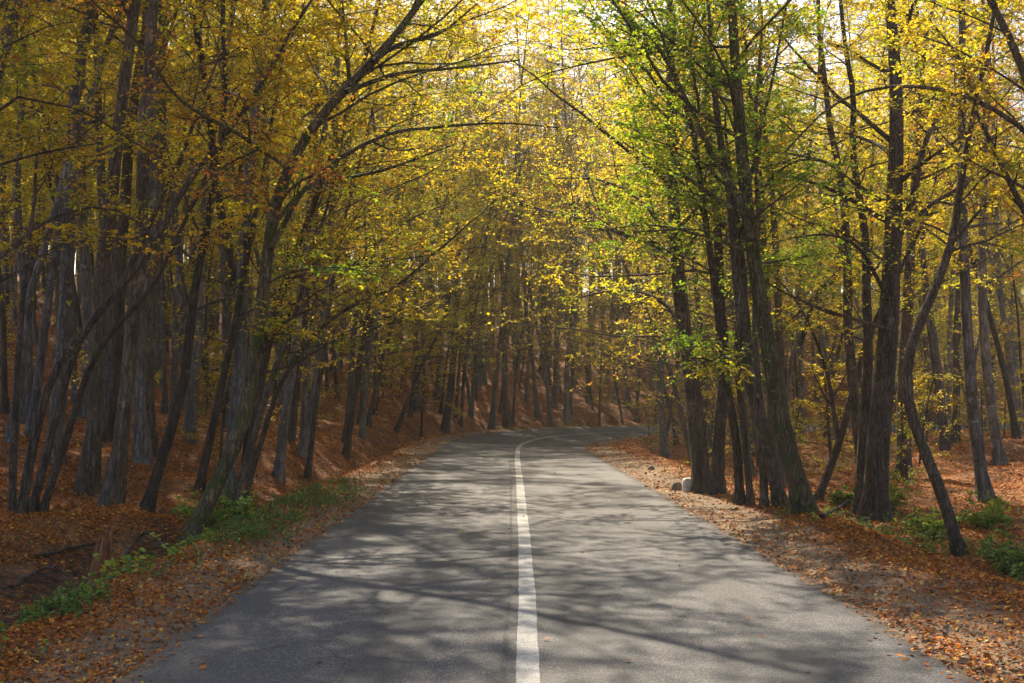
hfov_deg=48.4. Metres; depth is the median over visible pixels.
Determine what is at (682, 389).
tall tree
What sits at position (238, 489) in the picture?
twin stem tree
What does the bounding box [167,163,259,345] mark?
slim tree
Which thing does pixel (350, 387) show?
roadside tree
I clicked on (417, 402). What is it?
tall tree
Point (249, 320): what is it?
tall tree
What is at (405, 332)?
understorey tree
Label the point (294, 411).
roadside tree
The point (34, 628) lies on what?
fallen leaves
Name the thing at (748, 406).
sapling
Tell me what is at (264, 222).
tall tree
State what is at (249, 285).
tall tree
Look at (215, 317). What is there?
tall tree
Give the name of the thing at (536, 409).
tall tree
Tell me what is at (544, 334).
tall tree
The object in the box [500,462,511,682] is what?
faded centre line
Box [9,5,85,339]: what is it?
tall tree
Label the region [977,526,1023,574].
shrub
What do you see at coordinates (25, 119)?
tall tree
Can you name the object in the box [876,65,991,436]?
tall tree
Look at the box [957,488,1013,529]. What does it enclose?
shrub
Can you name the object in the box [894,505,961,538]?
shrub
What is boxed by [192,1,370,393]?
tall tree
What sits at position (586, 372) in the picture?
understorey tree
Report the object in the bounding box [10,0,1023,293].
sky
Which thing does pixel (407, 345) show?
understorey tree
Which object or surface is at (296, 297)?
understorey tree
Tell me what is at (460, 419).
slim tree
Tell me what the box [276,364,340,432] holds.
sapling
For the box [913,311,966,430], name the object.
understorey tree
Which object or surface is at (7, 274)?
slim tree
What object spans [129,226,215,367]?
understorey tree
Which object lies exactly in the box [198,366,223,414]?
sapling
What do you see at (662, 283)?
slim tree
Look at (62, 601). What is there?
ground cover
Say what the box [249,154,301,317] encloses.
slim tree
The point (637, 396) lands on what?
roadside tree
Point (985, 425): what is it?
tall tree
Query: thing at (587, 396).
tall tree
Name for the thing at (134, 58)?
tall tree
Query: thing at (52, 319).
understorey tree
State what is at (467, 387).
slim tree
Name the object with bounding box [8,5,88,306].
tall tree
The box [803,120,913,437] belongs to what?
slim tree
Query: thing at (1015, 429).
slim tree
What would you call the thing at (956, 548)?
curved tree
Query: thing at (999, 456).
grey tree
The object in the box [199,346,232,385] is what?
sapling
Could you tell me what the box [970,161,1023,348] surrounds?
tall tree
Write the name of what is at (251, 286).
tall tree
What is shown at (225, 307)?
tall tree
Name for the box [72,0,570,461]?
roadside tree
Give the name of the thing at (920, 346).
understorey tree
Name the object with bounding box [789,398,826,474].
sapling
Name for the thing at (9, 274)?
understorey tree
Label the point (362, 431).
tall tree
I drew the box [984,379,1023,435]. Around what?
sapling
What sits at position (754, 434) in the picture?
slim tree
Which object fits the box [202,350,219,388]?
sapling
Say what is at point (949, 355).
tall tree
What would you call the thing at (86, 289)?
grey tree
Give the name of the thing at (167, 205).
slim tree
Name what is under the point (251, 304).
tall tree
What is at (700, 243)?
tall tree
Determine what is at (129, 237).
tall tree
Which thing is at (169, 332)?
understorey tree
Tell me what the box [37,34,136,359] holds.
slim tree
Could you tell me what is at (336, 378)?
slim tree
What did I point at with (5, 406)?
slim tree
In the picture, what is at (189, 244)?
slim tree
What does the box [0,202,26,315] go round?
understorey tree
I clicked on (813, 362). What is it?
tall tree
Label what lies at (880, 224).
tall tree
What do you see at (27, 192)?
slim tree
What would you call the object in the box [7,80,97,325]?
slim tree
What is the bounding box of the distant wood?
[0,18,1023,404]
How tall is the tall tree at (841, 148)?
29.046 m
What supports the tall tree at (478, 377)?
on the ground at (52, 582)
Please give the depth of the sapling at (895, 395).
44.90 m
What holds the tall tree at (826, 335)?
on the ground at (52, 582)
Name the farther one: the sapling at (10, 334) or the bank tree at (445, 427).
the bank tree at (445, 427)
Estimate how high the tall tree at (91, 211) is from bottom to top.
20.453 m
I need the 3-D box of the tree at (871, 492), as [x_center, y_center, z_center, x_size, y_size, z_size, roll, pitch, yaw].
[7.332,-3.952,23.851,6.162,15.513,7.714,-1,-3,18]
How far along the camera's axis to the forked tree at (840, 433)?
26.98 m
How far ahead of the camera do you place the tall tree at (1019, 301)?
69.85 m
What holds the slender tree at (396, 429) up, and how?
on the ground at (52, 582)
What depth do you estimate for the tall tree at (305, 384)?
40.69 m
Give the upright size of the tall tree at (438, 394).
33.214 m
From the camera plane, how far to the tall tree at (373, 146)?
78.46 m
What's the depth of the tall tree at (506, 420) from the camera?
73.04 m
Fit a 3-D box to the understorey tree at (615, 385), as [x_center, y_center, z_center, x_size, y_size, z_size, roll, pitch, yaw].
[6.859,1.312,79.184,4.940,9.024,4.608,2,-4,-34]
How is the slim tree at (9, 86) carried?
on the ground at (52, 582)
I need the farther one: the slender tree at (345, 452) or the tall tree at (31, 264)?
the tall tree at (31, 264)
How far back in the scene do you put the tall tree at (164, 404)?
42.34 m
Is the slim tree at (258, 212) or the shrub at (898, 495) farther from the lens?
the slim tree at (258, 212)
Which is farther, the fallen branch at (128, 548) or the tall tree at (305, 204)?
the tall tree at (305, 204)
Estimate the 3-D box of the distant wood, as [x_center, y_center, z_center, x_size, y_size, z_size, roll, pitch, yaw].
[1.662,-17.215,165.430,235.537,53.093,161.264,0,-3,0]
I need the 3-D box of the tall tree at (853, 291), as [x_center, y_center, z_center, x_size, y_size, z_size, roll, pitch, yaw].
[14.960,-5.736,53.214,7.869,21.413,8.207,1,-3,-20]
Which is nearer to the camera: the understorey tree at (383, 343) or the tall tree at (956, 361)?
the tall tree at (956, 361)
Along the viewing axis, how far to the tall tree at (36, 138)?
58.94 m
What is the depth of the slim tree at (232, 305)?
74.59 m
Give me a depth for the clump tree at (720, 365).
20.43 m
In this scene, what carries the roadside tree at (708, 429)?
on the ground at (52, 582)
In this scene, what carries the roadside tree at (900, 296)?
on the ground at (52, 582)
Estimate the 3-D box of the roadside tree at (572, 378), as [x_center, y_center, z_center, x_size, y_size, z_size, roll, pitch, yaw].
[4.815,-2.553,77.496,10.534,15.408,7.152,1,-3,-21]
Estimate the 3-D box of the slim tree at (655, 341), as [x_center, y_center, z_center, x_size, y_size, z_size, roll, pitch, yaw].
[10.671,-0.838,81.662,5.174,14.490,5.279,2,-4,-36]
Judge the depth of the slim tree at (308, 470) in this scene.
34.61 m
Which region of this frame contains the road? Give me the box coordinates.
[114,425,1009,682]
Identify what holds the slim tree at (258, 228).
on the ground at (52, 582)
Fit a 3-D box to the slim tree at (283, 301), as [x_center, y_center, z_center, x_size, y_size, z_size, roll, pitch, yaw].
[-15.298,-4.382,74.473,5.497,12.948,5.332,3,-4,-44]
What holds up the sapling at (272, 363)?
on the ground at (52, 582)
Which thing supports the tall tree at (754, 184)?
on the ground at (52, 582)
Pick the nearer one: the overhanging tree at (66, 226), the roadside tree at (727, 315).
the overhanging tree at (66, 226)
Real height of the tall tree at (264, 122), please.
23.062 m
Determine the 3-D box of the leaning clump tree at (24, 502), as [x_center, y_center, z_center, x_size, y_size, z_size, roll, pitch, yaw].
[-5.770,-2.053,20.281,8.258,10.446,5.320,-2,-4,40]
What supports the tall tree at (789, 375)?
on the ground at (52, 582)
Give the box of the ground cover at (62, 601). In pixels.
[0,421,1023,660]
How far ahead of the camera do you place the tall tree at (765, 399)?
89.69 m
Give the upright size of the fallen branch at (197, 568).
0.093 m
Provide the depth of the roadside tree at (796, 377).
68.10 m
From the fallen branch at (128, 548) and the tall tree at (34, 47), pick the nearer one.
the fallen branch at (128, 548)
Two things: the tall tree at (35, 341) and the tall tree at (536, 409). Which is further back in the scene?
the tall tree at (536, 409)
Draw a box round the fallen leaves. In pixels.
[0,290,1023,682]
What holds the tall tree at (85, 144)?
on the ground at (52, 582)
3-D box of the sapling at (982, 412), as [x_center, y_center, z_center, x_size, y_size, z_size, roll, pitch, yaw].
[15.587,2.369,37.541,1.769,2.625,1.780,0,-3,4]
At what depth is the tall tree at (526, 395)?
80.52 m
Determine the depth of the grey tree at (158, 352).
52.22 m
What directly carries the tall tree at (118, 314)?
on the ground at (52, 582)
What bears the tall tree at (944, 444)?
on the ground at (52, 582)
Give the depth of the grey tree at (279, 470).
31.92 m
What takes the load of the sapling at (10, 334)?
on the ground at (52, 582)
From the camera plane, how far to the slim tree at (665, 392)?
61.80 m
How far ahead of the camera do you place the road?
10.85 m
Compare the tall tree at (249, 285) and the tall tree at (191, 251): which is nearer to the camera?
the tall tree at (191, 251)
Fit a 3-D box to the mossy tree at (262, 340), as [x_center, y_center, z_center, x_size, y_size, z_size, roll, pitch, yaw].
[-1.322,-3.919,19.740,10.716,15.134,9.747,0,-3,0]
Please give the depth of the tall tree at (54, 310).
81.93 m
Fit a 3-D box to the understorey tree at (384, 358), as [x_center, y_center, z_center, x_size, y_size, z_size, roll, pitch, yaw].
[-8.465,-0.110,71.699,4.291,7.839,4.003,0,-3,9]
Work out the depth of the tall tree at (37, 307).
79.54 m
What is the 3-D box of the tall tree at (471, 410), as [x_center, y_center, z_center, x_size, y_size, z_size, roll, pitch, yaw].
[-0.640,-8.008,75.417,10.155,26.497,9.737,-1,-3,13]
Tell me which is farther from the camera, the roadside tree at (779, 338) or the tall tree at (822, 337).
the tall tree at (822, 337)
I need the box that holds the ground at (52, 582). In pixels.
[0,274,1023,682]
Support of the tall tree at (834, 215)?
on the ground at (52, 582)
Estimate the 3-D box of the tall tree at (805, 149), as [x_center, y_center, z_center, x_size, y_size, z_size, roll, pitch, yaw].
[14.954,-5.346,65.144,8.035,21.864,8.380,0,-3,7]
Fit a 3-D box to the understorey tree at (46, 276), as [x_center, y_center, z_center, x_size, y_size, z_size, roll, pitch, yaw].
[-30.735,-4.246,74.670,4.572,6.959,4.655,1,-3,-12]
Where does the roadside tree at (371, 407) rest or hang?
on the ground at (52, 582)
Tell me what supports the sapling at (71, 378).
on the ground at (52, 582)
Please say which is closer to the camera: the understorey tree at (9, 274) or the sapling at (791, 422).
the sapling at (791, 422)
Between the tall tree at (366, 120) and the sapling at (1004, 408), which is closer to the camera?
the sapling at (1004, 408)
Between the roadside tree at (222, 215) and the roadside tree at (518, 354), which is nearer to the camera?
the roadside tree at (222, 215)
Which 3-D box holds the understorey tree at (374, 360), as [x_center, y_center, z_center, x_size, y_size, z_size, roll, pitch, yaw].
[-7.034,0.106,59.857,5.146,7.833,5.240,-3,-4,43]
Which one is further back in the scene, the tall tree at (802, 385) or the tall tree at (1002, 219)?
the tall tree at (1002, 219)
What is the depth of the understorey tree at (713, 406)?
55.21 m
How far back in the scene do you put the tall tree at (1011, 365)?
50.79 m
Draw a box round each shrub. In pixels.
[168,491,234,533]
[217,481,259,517]
[825,484,853,506]
[889,469,925,511]
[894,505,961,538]
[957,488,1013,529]
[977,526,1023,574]
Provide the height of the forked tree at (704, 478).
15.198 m
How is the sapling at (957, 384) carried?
on the ground at (52, 582)
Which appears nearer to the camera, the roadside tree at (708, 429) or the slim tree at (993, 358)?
the roadside tree at (708, 429)
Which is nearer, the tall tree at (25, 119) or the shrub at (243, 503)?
the shrub at (243, 503)
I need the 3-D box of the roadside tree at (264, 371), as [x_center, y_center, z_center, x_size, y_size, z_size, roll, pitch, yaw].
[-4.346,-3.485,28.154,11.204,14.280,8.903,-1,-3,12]
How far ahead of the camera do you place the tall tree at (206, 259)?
51.27 m
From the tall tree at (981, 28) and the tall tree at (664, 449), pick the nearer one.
the tall tree at (981, 28)
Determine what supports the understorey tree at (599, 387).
on the ground at (52, 582)
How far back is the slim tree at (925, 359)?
59.70 m
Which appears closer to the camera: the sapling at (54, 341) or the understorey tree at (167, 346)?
the sapling at (54, 341)
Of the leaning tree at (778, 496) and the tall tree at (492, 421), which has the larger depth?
the tall tree at (492, 421)
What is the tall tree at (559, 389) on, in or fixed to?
on the ground at (52, 582)
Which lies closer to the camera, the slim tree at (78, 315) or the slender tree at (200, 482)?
the slender tree at (200, 482)
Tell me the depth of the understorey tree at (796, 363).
88.34 m
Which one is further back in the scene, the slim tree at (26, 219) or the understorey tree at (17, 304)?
the understorey tree at (17, 304)
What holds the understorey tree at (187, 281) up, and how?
on the ground at (52, 582)
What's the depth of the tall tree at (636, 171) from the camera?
88.01 m
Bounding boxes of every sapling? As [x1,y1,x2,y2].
[0,302,35,371]
[47,324,80,361]
[69,334,132,413]
[155,335,284,461]
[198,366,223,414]
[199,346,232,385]
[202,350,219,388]
[250,332,278,399]
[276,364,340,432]
[628,402,676,452]
[647,408,683,452]
[680,388,741,464]
[708,394,738,444]
[709,390,754,463]
[726,374,766,438]
[763,394,803,447]
[788,399,805,443]
[788,403,808,438]
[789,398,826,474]
[793,359,859,472]
[802,399,854,470]
[872,378,935,442]
[889,396,942,483]
[891,370,960,464]
[914,381,951,440]
[945,380,1005,445]
[954,379,1009,447]
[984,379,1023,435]
[1005,368,1023,428]
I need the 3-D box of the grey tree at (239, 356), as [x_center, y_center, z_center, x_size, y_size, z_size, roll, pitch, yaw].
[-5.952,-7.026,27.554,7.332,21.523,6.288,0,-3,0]
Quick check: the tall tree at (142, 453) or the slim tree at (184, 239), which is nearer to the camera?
the tall tree at (142, 453)
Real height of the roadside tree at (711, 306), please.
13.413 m
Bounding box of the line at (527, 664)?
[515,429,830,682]
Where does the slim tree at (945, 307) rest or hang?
on the ground at (52, 582)
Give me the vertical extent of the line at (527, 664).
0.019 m
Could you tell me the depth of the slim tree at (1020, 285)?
51.20 m
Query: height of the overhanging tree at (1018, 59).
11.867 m
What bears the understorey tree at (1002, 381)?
on the ground at (52, 582)
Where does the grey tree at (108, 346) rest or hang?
on the ground at (52, 582)
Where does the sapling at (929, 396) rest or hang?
on the ground at (52, 582)
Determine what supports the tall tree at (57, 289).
on the ground at (52, 582)
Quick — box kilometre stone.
[682,478,690,491]
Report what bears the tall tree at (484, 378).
on the ground at (52, 582)
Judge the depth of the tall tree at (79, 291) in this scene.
65.23 m
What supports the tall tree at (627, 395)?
on the ground at (52, 582)
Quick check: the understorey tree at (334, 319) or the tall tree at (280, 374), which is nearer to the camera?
the tall tree at (280, 374)
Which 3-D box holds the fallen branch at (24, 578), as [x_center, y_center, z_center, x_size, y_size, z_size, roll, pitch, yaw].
[-5.670,2.967,14.102,0.749,0.213,1.174,0,-3,0]
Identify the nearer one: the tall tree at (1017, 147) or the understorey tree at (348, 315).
the tall tree at (1017, 147)
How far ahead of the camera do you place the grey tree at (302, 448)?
36.83 m
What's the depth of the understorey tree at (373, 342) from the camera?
69.23 m
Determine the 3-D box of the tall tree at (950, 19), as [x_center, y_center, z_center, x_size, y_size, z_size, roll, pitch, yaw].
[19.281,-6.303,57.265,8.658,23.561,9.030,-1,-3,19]
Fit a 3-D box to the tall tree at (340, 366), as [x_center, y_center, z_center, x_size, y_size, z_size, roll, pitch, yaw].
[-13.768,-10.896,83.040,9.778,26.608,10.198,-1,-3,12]
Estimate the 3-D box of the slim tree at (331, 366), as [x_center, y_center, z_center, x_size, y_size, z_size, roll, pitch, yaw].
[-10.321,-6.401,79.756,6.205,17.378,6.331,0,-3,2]
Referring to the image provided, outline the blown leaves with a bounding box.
[120,452,966,682]
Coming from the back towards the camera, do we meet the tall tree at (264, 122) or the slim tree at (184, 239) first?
the slim tree at (184, 239)
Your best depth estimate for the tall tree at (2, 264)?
89.71 m
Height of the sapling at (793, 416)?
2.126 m
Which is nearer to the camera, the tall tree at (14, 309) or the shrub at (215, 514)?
the shrub at (215, 514)
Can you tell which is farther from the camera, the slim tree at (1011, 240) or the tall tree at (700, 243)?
the tall tree at (700, 243)
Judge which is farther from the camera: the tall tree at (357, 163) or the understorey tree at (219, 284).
the understorey tree at (219, 284)
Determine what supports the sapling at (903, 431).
on the ground at (52, 582)
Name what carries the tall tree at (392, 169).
on the ground at (52, 582)
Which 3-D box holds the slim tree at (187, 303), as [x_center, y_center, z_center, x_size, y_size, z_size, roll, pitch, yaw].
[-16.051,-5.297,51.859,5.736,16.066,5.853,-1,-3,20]
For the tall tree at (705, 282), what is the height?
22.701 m
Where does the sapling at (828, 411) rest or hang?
on the ground at (52, 582)
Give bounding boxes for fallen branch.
[9,566,79,587]
[118,514,199,558]
[195,548,211,571]
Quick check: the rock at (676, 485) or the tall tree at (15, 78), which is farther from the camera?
the tall tree at (15, 78)
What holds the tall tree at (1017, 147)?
on the ground at (52, 582)
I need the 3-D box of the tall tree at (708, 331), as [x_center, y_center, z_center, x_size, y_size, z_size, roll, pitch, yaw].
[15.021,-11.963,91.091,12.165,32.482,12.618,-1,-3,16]
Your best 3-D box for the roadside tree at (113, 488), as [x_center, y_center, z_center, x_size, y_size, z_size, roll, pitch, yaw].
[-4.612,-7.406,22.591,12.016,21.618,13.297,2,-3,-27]
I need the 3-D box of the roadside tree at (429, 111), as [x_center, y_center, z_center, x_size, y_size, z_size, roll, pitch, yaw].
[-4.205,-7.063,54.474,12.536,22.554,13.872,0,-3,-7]
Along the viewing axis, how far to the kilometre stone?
23.73 m
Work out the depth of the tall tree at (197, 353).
35.63 m
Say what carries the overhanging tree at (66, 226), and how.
on the ground at (52, 582)
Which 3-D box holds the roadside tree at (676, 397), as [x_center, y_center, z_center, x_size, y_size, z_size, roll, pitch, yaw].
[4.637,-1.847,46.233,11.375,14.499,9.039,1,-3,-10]
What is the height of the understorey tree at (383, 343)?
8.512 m
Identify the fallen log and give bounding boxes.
[33,540,118,558]
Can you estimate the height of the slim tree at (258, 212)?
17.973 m
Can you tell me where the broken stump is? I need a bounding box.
[80,525,113,584]
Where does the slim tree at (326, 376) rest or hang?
on the ground at (52, 582)
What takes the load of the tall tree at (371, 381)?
on the ground at (52, 582)
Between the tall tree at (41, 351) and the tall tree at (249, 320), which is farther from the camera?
the tall tree at (249, 320)
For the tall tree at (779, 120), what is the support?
on the ground at (52, 582)
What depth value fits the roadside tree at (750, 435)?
52.15 m
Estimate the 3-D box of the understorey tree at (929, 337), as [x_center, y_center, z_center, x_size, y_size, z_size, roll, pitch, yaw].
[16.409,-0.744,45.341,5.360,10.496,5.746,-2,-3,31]
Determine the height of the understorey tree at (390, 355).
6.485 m
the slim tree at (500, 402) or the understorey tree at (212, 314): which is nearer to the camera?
the understorey tree at (212, 314)
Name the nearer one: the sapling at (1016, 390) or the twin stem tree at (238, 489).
the twin stem tree at (238, 489)
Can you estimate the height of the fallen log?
0.158 m
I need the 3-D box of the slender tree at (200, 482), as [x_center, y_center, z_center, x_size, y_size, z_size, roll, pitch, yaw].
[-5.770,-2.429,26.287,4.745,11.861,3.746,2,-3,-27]
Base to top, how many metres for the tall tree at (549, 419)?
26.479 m
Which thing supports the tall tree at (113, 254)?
on the ground at (52, 582)
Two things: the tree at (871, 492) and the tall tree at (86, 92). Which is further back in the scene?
the tall tree at (86, 92)
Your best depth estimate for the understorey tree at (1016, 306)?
46.30 m
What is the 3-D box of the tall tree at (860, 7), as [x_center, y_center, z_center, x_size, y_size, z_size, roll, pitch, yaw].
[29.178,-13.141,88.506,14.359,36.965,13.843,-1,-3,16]
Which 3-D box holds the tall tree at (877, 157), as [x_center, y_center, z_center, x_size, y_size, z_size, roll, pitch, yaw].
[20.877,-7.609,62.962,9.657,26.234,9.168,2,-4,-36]
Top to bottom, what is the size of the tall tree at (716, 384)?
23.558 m
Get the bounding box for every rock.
[671,481,681,489]
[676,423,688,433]
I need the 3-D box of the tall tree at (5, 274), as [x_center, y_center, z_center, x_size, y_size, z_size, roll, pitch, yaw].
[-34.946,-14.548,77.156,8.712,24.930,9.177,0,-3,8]
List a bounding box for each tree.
[0,0,117,60]
[0,0,122,175]
[0,0,139,402]
[0,0,148,214]
[0,0,173,423]
[0,0,173,437]
[0,0,201,67]
[0,0,205,305]
[0,0,233,464]
[0,0,249,442]
[0,0,371,515]
[0,1,133,234]
[0,1,187,220]
[0,2,62,152]
[0,2,248,431]
[0,5,64,106]
[0,8,120,351]
[0,16,80,414]
[0,21,96,129]
[0,44,56,243]
[0,45,120,148]
[0,79,54,365]
[0,85,133,373]
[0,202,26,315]
[0,228,19,291]
[0,230,4,296]
[1,8,96,202]
[2,115,13,309]
[3,7,170,177]
[4,6,74,204]
[5,3,182,417]
[5,85,54,325]
[5,92,48,345]
[6,3,125,288]
[6,81,51,309]
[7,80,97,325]
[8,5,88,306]
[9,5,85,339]
[9,63,41,276]
[10,233,81,315]
[12,11,108,331]
[15,1,248,401]
[17,1,141,205]
[21,7,135,248]
[23,0,415,466]
[23,8,213,280]
[23,43,133,280]
[26,0,290,441]
[28,4,167,332]
[30,1,114,221]
[34,0,682,546]
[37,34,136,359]
[42,146,88,311]
[46,0,243,457]
[51,201,132,321]
[55,0,140,495]
[67,0,589,506]
[69,0,336,430]
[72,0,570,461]
[76,1,259,305]
[77,1,247,413]
[78,7,221,186]
[85,0,302,444]
[86,0,303,422]
[89,50,219,396]
[89,55,136,261]
[92,3,268,370]
[92,15,234,386]
[106,0,356,512]
[107,0,361,415]
[108,0,309,415]
[114,0,340,425]
[115,0,421,498]
[120,12,239,373]
[125,228,186,337]
[126,1,309,281]
[129,52,189,352]
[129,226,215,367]
[146,0,549,482]
[154,0,375,491]
[154,222,273,406]
[163,239,189,351]
[165,38,293,264]
[165,148,204,287]
[166,174,249,358]
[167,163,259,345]
[168,245,250,366]
[169,2,282,381]
[171,16,306,340]
[171,97,237,333]
[174,0,416,429]
[178,2,259,362]
[180,4,281,254]
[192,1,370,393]
[199,115,277,327]
[202,13,250,316]
[203,17,314,315]
[211,47,330,406]
[211,164,279,330]
[213,254,255,313]
[215,74,325,378]
[218,189,359,379]
[219,138,305,271]
[223,0,450,439]
[223,0,460,482]
[230,0,513,443]
[230,2,428,385]
[231,86,532,509]
[238,22,424,480]
[240,0,463,460]
[241,33,301,303]
[247,244,323,408]
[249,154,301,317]
[249,189,319,365]
[252,116,362,279]
[253,221,345,356]
[257,61,365,393]
[261,0,391,399]
[271,106,361,401]
[276,0,450,401]
[276,135,342,391]
[280,0,415,367]
[289,86,371,369]
[291,44,545,447]
[302,52,412,256]
[303,0,567,424]
[305,0,496,440]
[311,146,540,427]
[314,264,353,353]
[321,142,487,458]
[321,280,415,414]
[323,8,448,396]
[324,0,437,363]
[325,140,393,370]
[329,254,385,353]
[332,172,393,316]
[338,118,437,383]
[339,306,421,410]
[342,271,405,391]
[342,293,405,398]
[344,0,476,382]
[345,268,426,389]
[362,1,471,371]
[365,42,449,365]
[368,133,502,417]
[369,279,460,412]
[369,289,468,436]
[371,0,524,411]
[371,30,473,306]
[372,0,543,400]
[373,9,498,383]
[376,292,434,389]
[382,0,608,427]
[385,278,443,361]
[393,196,504,433]
[398,290,450,381]
[409,130,500,408]
[411,0,541,384]
[413,4,568,379]
[414,130,517,433]
[419,158,506,413]
[422,2,567,386]
[423,189,582,417]
[431,31,573,419]
[437,262,513,399]
[443,113,534,427]
[445,0,592,429]
[451,59,583,426]
[459,0,869,513]
[462,42,586,416]
[469,0,607,385]
[470,217,548,412]
[472,223,598,421]
[477,0,842,494]
[478,0,909,481]
[480,0,929,487]
[481,0,618,373]
[482,0,1023,458]
[483,117,764,465]
[492,23,783,456]
[494,0,665,393]
[498,0,664,422]
[498,30,609,402]
[499,267,564,387]
[505,193,628,414]
[510,18,638,402]
[514,50,642,408]
[516,18,646,406]
[532,0,835,507]
[535,54,861,456]
[543,300,613,410]
[548,0,781,458]
[552,6,806,477]
[557,35,663,376]
[558,0,873,507]
[558,284,637,425]
[561,8,664,323]
[572,297,648,423]
[573,128,694,444]
[576,27,697,392]
[576,39,700,403]
[586,210,711,422]
[618,238,674,423]
[620,198,731,345]
[621,260,739,436]
[630,5,768,421]
[639,201,781,445]
[650,82,785,440]
[651,102,773,367]
[652,289,716,422]
[658,140,831,466]
[658,308,750,439]
[662,78,733,295]
[683,33,798,331]
[684,117,783,406]
[686,141,808,341]
[686,256,760,376]
[691,71,833,327]
[693,34,715,392]
[700,0,878,442]
[709,42,848,435]
[724,0,1014,521]
[728,17,886,370]
[729,22,839,276]
[744,75,880,440]
[747,71,827,404]
[749,250,844,431]
[752,12,887,348]
[756,17,880,397]
[761,0,1023,223]
[767,7,926,406]
[767,144,992,500]
[769,88,857,401]
[772,190,861,431]
[776,0,1023,450]
[782,47,886,420]
[783,184,917,385]
[783,318,826,403]
[784,0,957,399]
[802,0,941,409]
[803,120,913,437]
[805,0,1015,481]
[806,139,1002,377]
[807,15,969,314]
[808,1,948,333]
[813,0,1023,556]
[814,48,947,357]
[822,0,979,345]
[822,0,1023,502]
[829,293,897,383]
[831,0,1023,443]
[855,206,996,403]
[857,0,1023,438]
[861,269,966,431]
[864,4,1023,436]
[867,77,978,433]
[869,0,1023,465]
[871,175,992,422]
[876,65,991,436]
[881,0,1023,184]
[884,0,1023,433]
[894,336,933,404]
[899,307,960,423]
[900,4,1023,433]
[909,4,1023,383]
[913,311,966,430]
[915,213,976,417]
[916,117,1023,426]
[928,314,999,411]
[932,31,1023,430]
[933,113,1023,316]
[935,21,1023,428]
[945,248,1023,412]
[945,303,1022,419]
[947,96,1023,423]
[949,0,1023,70]
[949,6,1023,169]
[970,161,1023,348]
[973,195,1023,372]
[983,331,1023,426]
[984,221,1023,254]
[1012,265,1023,316]
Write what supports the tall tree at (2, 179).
on the ground at (52, 582)
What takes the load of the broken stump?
on the ground at (52, 582)
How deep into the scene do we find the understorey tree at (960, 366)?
67.88 m
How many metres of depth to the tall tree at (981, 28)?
27.53 m
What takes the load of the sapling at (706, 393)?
on the ground at (52, 582)
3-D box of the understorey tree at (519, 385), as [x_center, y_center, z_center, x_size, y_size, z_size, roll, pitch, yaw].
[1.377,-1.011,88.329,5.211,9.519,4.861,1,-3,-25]
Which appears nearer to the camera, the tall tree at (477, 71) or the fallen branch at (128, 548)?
the fallen branch at (128, 548)
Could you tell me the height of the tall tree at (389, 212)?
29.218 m
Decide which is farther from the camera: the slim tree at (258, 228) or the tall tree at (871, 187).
the slim tree at (258, 228)
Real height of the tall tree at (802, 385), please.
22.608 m
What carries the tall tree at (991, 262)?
on the ground at (52, 582)
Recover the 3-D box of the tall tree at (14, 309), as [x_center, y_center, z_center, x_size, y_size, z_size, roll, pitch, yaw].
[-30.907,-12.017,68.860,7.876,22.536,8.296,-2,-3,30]
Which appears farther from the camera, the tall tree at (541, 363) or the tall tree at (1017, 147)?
the tall tree at (541, 363)
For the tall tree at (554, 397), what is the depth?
84.81 m
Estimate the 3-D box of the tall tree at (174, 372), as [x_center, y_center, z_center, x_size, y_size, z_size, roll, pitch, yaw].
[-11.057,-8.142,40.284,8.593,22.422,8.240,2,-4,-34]
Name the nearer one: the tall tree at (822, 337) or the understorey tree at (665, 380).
the tall tree at (822, 337)
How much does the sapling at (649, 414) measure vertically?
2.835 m
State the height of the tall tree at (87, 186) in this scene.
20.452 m
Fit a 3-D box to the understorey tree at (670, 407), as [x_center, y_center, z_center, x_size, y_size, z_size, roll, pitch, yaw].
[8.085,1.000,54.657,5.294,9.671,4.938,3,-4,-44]
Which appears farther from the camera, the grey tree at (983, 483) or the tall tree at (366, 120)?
the tall tree at (366, 120)
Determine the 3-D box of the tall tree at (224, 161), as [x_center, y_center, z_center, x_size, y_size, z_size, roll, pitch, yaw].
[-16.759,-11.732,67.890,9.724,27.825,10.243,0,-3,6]
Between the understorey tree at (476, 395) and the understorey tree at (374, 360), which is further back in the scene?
the understorey tree at (476, 395)
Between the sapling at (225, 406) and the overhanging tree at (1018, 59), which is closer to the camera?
the overhanging tree at (1018, 59)
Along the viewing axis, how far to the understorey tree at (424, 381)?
59.42 m
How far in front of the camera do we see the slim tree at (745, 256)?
46.12 m
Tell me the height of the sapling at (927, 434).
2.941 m
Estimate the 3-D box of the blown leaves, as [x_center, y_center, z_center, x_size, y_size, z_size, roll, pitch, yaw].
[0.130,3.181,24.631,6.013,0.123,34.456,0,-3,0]
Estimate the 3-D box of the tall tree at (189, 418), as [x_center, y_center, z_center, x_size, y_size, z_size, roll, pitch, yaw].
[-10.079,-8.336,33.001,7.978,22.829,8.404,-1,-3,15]
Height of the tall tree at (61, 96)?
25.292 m
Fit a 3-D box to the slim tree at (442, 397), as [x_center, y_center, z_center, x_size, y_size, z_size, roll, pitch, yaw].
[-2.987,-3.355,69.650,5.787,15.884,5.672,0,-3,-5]
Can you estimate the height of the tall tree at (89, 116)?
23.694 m
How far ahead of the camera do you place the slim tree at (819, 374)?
69.82 m
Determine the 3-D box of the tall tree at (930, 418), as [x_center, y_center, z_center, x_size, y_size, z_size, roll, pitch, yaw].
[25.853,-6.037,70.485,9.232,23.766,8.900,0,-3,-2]

